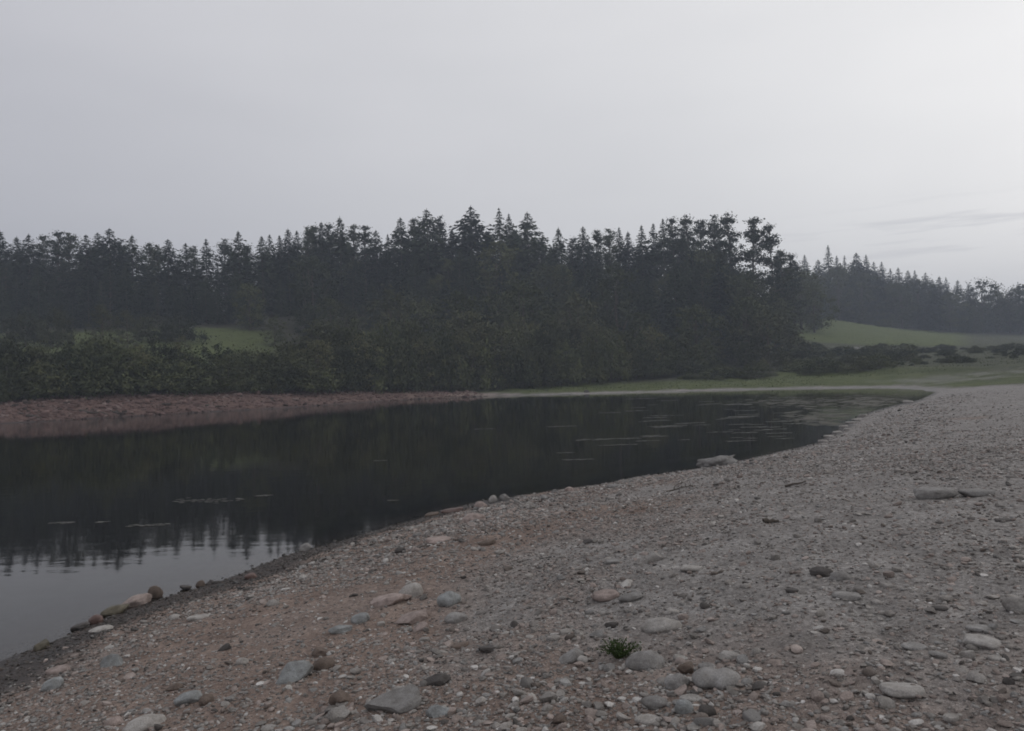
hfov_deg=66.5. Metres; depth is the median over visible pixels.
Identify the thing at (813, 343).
bush
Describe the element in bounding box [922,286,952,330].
spruce tree
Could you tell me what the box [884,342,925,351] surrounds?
bush
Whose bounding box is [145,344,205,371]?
bush
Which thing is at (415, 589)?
cobble
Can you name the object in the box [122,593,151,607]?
shore stone
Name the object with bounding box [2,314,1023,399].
grass
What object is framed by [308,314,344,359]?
bush
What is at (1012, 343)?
bush
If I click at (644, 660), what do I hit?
cobble
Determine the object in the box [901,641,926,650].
cobble
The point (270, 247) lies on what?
spruce tree
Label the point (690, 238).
pine tree
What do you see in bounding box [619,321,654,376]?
bush
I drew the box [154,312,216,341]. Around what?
bush
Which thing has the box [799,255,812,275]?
spruce tree
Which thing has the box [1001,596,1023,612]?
cobble
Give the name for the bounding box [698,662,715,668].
cobble
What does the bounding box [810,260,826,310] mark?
spruce tree
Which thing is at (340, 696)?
rock
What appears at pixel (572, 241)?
pine tree
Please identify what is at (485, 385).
bush
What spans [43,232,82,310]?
pine tree
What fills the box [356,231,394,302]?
spruce tree
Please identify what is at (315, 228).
pine tree
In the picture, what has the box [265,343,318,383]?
bush
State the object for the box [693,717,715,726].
loose stone
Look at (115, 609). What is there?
shore stone
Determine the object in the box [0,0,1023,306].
sky
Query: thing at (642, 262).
spruce tree
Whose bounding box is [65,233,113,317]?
spruce tree
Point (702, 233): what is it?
pine tree
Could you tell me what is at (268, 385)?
bush
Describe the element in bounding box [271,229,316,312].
spruce tree
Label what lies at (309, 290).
broadleaf tree
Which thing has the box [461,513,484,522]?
cobble
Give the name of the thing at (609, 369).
bush
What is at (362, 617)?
cobble
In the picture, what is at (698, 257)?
broadleaf tree
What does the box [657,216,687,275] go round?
pine tree
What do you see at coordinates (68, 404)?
bank rubble
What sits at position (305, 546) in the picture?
shore stone
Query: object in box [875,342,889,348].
bush
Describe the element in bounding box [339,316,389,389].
bush
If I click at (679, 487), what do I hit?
twig
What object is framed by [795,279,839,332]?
broadleaf tree
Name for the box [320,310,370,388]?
bush
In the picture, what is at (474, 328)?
willow tree
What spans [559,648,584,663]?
rock
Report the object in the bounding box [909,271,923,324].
spruce tree
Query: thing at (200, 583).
shore stone
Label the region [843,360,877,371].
bush
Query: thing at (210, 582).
shore stone
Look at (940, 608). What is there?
cobble
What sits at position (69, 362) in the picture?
bush
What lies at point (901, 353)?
bush
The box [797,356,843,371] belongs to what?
bush
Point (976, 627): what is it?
cobble
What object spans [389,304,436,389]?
bush
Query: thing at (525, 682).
rock
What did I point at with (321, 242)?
spruce tree
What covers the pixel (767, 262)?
pine tree
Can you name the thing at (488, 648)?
rock
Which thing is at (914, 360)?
bush
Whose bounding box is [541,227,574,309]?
spruce tree
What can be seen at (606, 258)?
pine tree
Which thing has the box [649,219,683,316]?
spruce tree
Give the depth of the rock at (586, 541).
9.10 m
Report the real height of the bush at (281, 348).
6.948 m
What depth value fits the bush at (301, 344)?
102.75 m
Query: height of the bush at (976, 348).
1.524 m
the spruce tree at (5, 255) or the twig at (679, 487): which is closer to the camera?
the twig at (679, 487)
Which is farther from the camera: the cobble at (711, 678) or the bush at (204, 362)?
the bush at (204, 362)
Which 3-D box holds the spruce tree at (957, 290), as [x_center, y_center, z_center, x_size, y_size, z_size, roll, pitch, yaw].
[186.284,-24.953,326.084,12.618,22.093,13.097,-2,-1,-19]
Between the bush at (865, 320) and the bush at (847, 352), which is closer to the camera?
the bush at (847, 352)
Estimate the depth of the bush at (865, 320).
299.74 m
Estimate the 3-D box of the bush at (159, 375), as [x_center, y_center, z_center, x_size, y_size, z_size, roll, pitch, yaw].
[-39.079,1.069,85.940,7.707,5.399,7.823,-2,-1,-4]
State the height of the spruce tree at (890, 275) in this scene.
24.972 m
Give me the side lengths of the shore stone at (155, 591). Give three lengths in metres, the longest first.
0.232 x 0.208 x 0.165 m
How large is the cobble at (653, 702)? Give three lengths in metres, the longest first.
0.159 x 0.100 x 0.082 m
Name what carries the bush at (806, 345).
on the ground at (984, 376)
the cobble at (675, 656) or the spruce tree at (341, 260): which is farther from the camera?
the spruce tree at (341, 260)
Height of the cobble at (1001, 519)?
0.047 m
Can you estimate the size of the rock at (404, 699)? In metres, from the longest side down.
0.356 x 0.285 x 0.105 m
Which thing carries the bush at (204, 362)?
on the ground at (984, 376)
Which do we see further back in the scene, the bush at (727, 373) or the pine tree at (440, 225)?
the pine tree at (440, 225)
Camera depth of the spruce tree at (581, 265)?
187.77 m
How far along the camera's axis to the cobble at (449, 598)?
7.46 m
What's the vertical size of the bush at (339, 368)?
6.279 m
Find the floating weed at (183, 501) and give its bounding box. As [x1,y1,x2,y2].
[173,498,241,502]
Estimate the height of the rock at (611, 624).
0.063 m
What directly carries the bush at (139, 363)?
on the ground at (984, 376)
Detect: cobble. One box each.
[45,664,70,674]
[104,716,124,728]
[122,713,166,730]
[168,614,179,619]
[174,690,201,705]
[186,614,209,620]
[236,657,248,664]
[266,599,279,606]
[312,657,336,670]
[350,612,369,623]
[399,582,422,598]
[426,536,450,544]
[437,591,460,606]
[444,612,467,623]
[451,641,468,649]
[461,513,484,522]
[478,539,494,545]
[577,655,588,662]
[592,589,619,601]
[606,558,623,563]
[618,592,642,601]
[625,650,664,670]
[634,714,661,725]
[640,617,681,633]
[641,695,667,709]
[664,673,689,689]
[673,654,687,660]
[674,699,693,714]
[679,694,701,701]
[680,565,702,571]
[692,667,740,689]
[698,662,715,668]
[741,678,751,685]
[785,588,798,592]
[809,566,832,576]
[829,571,851,580]
[832,591,861,600]
[879,682,924,698]
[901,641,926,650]
[931,606,948,610]
[957,488,994,496]
[962,634,1000,649]
[966,624,991,631]
[988,655,1001,660]
[994,518,1010,521]
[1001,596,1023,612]
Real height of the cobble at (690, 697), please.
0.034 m
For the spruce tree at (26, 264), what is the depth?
165.54 m
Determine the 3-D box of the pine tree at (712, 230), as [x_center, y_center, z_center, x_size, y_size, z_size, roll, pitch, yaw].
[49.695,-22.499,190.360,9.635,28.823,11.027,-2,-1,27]
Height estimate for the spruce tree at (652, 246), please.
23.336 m
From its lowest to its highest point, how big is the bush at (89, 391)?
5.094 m
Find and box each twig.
[669,481,690,491]
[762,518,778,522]
[785,480,805,486]
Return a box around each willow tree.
[24,358,54,398]
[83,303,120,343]
[112,309,143,348]
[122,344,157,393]
[163,333,201,364]
[275,318,341,372]
[296,336,342,391]
[333,331,385,391]
[402,337,449,391]
[433,308,503,366]
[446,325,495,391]
[458,312,497,366]
[611,351,638,379]
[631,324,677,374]
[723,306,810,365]
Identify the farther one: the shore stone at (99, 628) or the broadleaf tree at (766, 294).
the broadleaf tree at (766, 294)
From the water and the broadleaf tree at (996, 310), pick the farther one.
the broadleaf tree at (996, 310)
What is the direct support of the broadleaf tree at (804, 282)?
on the ground at (984, 376)
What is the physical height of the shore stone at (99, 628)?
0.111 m
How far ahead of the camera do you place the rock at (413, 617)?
7.22 m
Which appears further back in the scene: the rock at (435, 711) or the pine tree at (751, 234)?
the pine tree at (751, 234)
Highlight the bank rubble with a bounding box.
[0,389,483,422]
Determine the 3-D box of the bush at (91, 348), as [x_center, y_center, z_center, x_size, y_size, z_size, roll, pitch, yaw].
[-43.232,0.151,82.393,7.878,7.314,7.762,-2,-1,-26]
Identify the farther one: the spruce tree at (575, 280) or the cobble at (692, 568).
the spruce tree at (575, 280)
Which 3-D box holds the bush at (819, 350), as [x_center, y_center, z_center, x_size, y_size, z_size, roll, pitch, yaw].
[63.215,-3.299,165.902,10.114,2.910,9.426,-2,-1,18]
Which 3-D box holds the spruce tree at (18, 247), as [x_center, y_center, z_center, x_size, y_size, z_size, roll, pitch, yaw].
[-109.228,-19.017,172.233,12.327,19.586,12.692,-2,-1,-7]
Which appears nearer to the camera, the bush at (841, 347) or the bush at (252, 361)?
the bush at (252, 361)
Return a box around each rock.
[41,676,64,691]
[100,654,122,667]
[165,683,182,690]
[199,694,213,705]
[217,643,231,651]
[276,660,313,684]
[312,647,329,657]
[326,705,349,722]
[328,625,351,633]
[328,690,350,704]
[364,684,420,714]
[369,593,411,607]
[394,547,404,552]
[395,609,427,623]
[413,621,427,632]
[425,704,449,717]
[426,673,450,685]
[478,644,497,652]
[510,621,517,627]
[520,677,533,687]
[552,713,567,723]
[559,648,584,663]
[583,539,591,543]
[604,622,618,627]
[647,551,662,563]
[677,661,693,674]
[698,704,715,716]
[717,650,739,660]
[749,722,765,730]
[779,700,794,706]
[913,487,958,499]
[1002,677,1014,684]
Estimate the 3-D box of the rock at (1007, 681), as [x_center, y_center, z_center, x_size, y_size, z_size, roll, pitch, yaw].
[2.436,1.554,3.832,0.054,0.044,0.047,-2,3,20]
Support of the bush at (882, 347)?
on the ground at (984, 376)
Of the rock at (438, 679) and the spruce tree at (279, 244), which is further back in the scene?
the spruce tree at (279, 244)
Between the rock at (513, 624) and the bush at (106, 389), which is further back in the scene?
the bush at (106, 389)
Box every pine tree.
[27,229,85,297]
[30,234,62,295]
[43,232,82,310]
[107,239,128,266]
[135,242,155,286]
[144,244,171,315]
[187,245,207,293]
[211,238,233,309]
[241,244,260,307]
[292,226,324,284]
[300,222,326,304]
[323,222,346,283]
[345,224,370,283]
[351,225,382,308]
[404,218,429,270]
[424,215,448,269]
[507,228,519,274]
[566,235,582,286]
[587,230,604,274]
[594,228,623,296]
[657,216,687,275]
[666,213,701,293]
[690,219,712,274]
[701,214,732,285]
[711,209,748,297]
[735,216,783,296]
[752,222,798,311]
[768,249,812,318]
[782,252,813,339]
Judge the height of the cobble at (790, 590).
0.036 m
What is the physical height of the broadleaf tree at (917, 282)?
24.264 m
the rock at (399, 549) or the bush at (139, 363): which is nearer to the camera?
the rock at (399, 549)
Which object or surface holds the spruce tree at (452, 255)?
on the ground at (984, 376)
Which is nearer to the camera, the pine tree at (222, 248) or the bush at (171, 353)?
the bush at (171, 353)
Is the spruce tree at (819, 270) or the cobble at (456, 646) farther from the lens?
the spruce tree at (819, 270)
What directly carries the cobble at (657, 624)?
on the ground at (984, 376)
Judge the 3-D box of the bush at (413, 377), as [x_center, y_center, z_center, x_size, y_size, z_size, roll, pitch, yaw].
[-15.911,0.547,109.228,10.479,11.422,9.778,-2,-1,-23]
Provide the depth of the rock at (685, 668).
4.61 m
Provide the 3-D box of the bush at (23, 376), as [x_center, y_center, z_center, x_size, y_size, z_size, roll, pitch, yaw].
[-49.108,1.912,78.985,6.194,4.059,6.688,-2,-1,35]
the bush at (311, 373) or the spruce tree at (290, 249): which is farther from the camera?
the spruce tree at (290, 249)
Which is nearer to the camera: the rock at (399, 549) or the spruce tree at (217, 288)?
the rock at (399, 549)
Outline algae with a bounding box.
[732,391,925,425]
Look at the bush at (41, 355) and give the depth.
82.03 m
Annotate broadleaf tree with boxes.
[229,282,270,330]
[259,314,289,346]
[278,252,344,329]
[459,235,536,319]
[542,263,582,316]
[614,309,661,354]
[618,298,637,329]
[674,241,731,300]
[695,244,741,312]
[716,271,769,341]
[729,264,783,337]
[769,305,799,347]
[783,267,814,319]
[784,266,826,329]
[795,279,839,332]
[805,279,836,322]
[816,262,866,320]
[819,263,849,319]
[905,274,944,325]
[927,289,983,331]
[959,276,1012,331]
[977,290,1008,332]
[991,289,1023,332]
[995,282,1023,333]
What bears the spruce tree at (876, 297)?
on the ground at (984, 376)
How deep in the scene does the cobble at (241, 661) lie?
6.74 m
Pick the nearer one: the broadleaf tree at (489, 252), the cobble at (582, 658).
the cobble at (582, 658)
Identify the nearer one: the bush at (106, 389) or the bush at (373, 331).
the bush at (106, 389)
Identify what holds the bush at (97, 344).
on the ground at (984, 376)
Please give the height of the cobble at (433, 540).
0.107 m
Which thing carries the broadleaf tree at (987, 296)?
on the ground at (984, 376)
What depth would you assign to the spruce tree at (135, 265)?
165.80 m
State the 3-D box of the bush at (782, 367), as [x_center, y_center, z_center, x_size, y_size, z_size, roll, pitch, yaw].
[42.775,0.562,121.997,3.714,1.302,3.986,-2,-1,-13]
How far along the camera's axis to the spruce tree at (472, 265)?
165.49 m
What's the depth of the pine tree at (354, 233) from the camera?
183.28 m
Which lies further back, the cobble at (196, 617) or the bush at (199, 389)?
the bush at (199, 389)
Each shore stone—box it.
[33,639,50,651]
[70,621,89,630]
[88,614,102,624]
[88,625,112,632]
[100,603,129,616]
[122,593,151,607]
[148,585,162,599]
[179,585,191,589]
[195,580,205,586]
[205,580,214,584]
[244,572,256,579]
[299,543,310,550]
[425,512,438,516]
[440,507,462,512]
[474,501,486,506]
[489,495,496,501]
[499,494,510,500]
[564,487,573,491]
[607,484,624,487]
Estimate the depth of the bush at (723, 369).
117.02 m
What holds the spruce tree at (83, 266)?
on the ground at (984, 376)
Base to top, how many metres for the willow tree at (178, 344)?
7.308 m
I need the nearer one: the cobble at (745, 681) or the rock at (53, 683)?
the cobble at (745, 681)
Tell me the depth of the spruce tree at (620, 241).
192.84 m
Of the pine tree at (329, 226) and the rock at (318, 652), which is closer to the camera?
the rock at (318, 652)
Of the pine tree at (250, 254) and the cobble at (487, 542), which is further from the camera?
the pine tree at (250, 254)
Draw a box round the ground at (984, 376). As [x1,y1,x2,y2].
[0,302,1023,730]
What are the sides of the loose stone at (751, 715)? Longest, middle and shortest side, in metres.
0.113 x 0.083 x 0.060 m
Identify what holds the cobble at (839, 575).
on the ground at (984, 376)
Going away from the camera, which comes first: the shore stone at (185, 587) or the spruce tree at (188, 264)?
the shore stone at (185, 587)
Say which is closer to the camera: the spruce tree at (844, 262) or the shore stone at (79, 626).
the shore stone at (79, 626)
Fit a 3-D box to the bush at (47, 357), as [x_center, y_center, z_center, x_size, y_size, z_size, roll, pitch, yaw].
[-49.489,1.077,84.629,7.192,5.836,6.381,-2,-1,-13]
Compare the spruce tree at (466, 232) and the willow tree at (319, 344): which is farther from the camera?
the spruce tree at (466, 232)
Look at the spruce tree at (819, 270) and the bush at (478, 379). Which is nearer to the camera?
the bush at (478, 379)
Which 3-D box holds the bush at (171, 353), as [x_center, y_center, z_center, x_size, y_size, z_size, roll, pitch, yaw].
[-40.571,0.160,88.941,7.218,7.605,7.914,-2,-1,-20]
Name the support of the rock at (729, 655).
on the ground at (984, 376)
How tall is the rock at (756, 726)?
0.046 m
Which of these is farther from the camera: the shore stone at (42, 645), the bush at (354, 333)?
the bush at (354, 333)
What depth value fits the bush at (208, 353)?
93.48 m
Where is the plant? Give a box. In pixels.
[596,637,641,658]
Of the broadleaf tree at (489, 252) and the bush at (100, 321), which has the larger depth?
the broadleaf tree at (489, 252)
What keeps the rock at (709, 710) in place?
on the ground at (984, 376)
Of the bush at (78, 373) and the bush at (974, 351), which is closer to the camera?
the bush at (78, 373)
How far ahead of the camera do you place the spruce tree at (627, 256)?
189.67 m
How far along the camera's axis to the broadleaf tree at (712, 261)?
185.78 m
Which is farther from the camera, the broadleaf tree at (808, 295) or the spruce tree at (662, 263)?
the broadleaf tree at (808, 295)
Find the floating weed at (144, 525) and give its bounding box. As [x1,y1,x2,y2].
[125,523,169,526]
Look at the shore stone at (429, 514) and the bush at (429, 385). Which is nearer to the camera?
the shore stone at (429, 514)
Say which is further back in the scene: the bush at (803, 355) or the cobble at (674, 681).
the bush at (803, 355)
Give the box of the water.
[0,388,934,626]
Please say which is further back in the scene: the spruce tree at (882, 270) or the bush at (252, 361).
the spruce tree at (882, 270)
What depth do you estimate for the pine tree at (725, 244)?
182.38 m
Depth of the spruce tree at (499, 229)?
188.02 m
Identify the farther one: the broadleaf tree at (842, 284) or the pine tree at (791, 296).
the broadleaf tree at (842, 284)
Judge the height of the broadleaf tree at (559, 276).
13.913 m
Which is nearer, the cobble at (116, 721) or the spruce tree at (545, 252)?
the cobble at (116, 721)
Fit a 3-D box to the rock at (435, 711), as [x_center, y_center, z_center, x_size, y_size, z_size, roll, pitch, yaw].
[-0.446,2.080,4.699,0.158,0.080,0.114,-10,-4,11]
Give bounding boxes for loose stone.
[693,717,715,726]
[742,709,761,722]
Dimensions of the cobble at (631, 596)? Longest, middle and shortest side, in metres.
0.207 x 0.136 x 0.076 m
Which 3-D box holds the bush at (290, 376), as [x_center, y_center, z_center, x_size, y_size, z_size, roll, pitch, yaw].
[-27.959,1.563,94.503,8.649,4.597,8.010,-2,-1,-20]
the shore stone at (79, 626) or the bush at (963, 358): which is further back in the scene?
the bush at (963, 358)
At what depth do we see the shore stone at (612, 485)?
15.84 m
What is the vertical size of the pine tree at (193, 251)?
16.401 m
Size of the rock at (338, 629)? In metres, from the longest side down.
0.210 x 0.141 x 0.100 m
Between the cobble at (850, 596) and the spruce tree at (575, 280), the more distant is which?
the spruce tree at (575, 280)
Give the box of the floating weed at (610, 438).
[576,437,641,440]
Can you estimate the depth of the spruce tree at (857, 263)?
334.60 m
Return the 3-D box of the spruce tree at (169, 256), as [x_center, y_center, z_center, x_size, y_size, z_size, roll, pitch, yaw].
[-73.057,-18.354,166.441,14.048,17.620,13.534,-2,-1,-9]
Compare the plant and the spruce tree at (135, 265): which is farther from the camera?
the spruce tree at (135, 265)
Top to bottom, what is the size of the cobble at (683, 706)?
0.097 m
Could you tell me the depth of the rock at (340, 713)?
4.94 m
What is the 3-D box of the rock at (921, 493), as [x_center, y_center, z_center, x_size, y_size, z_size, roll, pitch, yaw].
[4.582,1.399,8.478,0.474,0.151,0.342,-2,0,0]
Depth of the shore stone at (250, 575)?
11.82 m
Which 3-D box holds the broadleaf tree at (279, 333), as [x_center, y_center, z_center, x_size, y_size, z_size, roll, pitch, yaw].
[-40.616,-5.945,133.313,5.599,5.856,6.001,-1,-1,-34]
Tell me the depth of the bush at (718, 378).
113.91 m
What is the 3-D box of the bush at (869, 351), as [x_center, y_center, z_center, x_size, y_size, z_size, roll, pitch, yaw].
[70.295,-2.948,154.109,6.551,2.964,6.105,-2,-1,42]
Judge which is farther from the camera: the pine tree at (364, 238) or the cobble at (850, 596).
the pine tree at (364, 238)
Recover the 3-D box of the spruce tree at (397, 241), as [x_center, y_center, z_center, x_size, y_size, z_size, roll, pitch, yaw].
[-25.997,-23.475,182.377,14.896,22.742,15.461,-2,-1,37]
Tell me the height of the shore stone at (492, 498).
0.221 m
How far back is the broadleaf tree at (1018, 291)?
315.36 m
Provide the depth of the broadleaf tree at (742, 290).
162.83 m
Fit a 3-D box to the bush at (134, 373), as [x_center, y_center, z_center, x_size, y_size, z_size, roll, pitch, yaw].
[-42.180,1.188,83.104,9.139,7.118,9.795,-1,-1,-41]
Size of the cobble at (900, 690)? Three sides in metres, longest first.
0.215 x 0.166 x 0.058 m
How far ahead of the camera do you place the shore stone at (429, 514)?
16.88 m
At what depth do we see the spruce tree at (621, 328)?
163.77 m
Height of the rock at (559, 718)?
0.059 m
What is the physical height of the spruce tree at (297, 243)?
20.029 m
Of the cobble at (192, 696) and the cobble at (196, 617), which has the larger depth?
the cobble at (196, 617)
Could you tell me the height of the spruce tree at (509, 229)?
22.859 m
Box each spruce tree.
[0,232,25,309]
[2,235,48,309]
[4,233,64,318]
[54,235,109,318]
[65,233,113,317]
[72,228,148,319]
[102,236,160,316]
[142,239,198,317]
[165,242,201,315]
[188,239,226,314]
[211,266,228,310]
[218,231,267,313]
[244,236,288,314]
[260,235,288,311]
[264,236,298,312]
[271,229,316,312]
[290,231,309,310]
[306,223,345,310]
[316,216,369,309]
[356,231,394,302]
[368,218,426,305]
[373,234,397,307]
[390,208,457,303]
[422,205,513,304]
[438,230,466,286]
[457,250,488,315]
[485,208,514,293]
[497,214,518,282]
[498,212,562,307]
[530,234,553,285]
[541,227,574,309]
[566,227,599,291]
[567,274,583,319]
[606,228,631,298]
[613,232,644,300]
[613,296,629,335]
[623,225,663,308]
[637,224,666,297]
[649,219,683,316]
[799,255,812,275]
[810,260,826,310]
[821,245,836,313]
[832,255,840,316]
[837,255,848,317]
[844,253,872,317]
[844,263,866,320]
[859,255,875,298]
[863,271,896,323]
[870,262,877,275]
[876,261,889,287]
[886,269,894,283]
[892,268,911,324]
[902,271,914,310]
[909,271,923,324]
[916,272,936,318]
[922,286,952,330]
[933,277,952,314]
[941,277,951,314]
[951,280,970,329]
[963,284,980,327]
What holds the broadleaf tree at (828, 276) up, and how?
on the ground at (984, 376)
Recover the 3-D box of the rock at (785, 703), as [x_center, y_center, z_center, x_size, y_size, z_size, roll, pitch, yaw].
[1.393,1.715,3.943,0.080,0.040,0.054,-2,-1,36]
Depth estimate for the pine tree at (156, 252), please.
164.72 m
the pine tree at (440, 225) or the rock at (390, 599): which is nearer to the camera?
the rock at (390, 599)
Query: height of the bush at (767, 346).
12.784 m
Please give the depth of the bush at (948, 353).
137.41 m
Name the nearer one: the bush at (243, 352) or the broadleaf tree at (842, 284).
the bush at (243, 352)
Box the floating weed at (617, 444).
[598,444,636,445]
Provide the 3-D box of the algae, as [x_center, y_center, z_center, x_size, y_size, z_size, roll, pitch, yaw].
[22.956,2.923,60.237,16.192,0.004,45.562,-2,-1,28]
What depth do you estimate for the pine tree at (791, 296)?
181.84 m
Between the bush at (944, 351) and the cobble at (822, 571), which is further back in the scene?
the bush at (944, 351)
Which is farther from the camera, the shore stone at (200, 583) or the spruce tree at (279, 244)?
the spruce tree at (279, 244)
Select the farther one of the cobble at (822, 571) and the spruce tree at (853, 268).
the spruce tree at (853, 268)
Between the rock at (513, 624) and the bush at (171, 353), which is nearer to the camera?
the rock at (513, 624)
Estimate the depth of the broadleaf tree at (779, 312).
161.11 m
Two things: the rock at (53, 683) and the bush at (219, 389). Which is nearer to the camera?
the rock at (53, 683)
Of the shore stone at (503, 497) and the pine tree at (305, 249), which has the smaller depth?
the shore stone at (503, 497)
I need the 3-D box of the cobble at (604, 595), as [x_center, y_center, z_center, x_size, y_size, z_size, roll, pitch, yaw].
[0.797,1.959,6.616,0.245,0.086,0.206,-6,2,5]
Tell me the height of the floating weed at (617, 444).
0.007 m
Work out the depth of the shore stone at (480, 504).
16.93 m
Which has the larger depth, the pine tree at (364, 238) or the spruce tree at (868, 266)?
the spruce tree at (868, 266)
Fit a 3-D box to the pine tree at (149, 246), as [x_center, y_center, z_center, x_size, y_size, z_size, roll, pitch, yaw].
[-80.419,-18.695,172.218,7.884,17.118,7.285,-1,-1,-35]
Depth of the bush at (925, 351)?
154.88 m
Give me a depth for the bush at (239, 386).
90.07 m
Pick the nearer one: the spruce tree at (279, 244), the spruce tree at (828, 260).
the spruce tree at (279, 244)
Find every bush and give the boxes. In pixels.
[0,307,55,347]
[0,328,52,369]
[0,353,54,401]
[0,356,28,401]
[0,369,44,401]
[1,335,59,395]
[3,353,89,399]
[12,367,56,399]
[15,364,109,399]
[33,349,56,369]
[41,341,110,396]
[42,352,115,398]
[43,341,97,354]
[60,353,138,397]
[61,328,119,389]
[69,332,143,395]
[74,345,150,398]
[87,331,136,392]
[94,341,167,394]
[111,356,195,396]
[114,341,167,364]
[124,312,180,341]
[126,352,189,393]
[138,334,183,374]
[138,354,222,396]
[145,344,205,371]
[150,366,219,393]
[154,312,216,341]
[184,354,221,373]
[187,371,223,394]
[188,339,249,382]
[199,352,251,394]
[210,382,226,391]
[219,343,270,377]
[220,350,273,390]
[222,372,261,394]
[244,344,286,388]
[251,360,301,392]
[256,362,307,394]
[259,348,323,394]
[263,338,298,366]
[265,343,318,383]
[268,360,345,395]
[272,330,326,361]
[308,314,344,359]
[313,339,370,394]
[317,352,356,392]
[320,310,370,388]
[330,337,383,390]
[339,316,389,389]
[343,341,402,393]
[362,321,391,385]
[373,329,431,392]
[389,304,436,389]
[391,344,439,392]
[442,329,504,391]
[468,315,506,369]
[470,353,506,389]
[577,328,623,381]
[586,335,633,383]
[609,331,640,379]
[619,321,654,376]
[620,354,659,379]
[643,329,688,376]
[700,365,740,379]
[707,369,747,377]
[713,375,724,379]
[732,364,772,377]
[773,357,846,371]
[775,365,797,371]
[781,334,817,353]
[790,349,820,359]
[795,364,822,374]
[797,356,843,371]
[802,343,827,353]
[803,342,827,348]
[817,346,865,356]
[820,361,852,372]
[827,343,859,354]
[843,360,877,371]
[854,312,876,324]
[856,343,887,355]
[867,344,885,351]
[872,318,896,328]
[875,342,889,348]
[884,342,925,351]
[893,347,915,352]
[898,350,914,357]
[902,352,922,361]
[906,358,922,362]
[916,347,933,352]
[933,349,957,355]
[939,355,964,362]
[943,351,954,355]
[944,355,978,362]
[961,346,985,351]
[968,350,983,353]
[982,345,1001,349]
[989,348,1005,352]
[999,347,1023,355]
[1003,341,1022,348]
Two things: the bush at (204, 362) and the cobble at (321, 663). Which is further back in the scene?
the bush at (204, 362)
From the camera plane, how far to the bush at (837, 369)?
114.34 m
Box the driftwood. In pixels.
[79,406,107,414]
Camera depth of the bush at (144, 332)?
128.92 m
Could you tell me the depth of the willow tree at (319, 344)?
98.14 m
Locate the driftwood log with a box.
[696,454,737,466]
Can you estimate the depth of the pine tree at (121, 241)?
172.07 m
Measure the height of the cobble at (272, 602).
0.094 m
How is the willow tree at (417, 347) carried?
on the ground at (984, 376)
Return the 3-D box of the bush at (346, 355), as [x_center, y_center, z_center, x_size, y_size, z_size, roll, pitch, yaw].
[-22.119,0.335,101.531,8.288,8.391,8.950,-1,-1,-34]
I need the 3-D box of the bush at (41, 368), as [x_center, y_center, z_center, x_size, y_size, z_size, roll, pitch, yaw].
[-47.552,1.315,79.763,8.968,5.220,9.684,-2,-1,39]
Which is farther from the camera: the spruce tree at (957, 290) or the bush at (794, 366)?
the spruce tree at (957, 290)
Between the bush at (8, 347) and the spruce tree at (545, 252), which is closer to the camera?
the bush at (8, 347)
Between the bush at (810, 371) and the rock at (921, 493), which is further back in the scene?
the bush at (810, 371)
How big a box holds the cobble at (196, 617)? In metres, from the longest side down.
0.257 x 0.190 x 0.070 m
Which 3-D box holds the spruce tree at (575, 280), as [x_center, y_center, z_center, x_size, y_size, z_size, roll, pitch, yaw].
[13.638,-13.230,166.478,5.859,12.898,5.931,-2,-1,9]
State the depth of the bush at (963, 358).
116.19 m
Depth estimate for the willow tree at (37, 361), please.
79.02 m
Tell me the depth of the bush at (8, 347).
81.05 m
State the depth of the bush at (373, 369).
103.28 m
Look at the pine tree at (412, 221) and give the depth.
189.14 m
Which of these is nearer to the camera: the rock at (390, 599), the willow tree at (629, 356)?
the rock at (390, 599)
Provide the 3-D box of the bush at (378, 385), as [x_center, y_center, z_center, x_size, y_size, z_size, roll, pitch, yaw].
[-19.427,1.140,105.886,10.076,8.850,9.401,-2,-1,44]
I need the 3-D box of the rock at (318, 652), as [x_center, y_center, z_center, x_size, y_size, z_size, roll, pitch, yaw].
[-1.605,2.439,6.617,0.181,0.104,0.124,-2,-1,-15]
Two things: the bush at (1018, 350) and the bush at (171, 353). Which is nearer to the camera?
the bush at (171, 353)
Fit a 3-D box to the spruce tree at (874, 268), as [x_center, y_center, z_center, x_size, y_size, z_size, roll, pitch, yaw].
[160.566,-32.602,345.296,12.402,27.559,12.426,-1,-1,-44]
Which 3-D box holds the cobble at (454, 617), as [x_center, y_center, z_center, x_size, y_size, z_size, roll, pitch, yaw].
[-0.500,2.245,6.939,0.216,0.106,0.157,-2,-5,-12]
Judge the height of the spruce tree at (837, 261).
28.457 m
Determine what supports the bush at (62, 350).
on the ground at (984, 376)
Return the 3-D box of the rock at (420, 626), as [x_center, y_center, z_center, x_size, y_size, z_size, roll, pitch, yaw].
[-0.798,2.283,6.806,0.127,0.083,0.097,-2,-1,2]
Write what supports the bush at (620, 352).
on the ground at (984, 376)
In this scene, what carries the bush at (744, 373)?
on the ground at (984, 376)
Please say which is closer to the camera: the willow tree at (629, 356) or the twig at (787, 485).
the twig at (787, 485)
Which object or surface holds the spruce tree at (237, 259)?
on the ground at (984, 376)
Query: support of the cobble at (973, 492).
on the ground at (984, 376)
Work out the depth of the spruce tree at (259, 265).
167.84 m

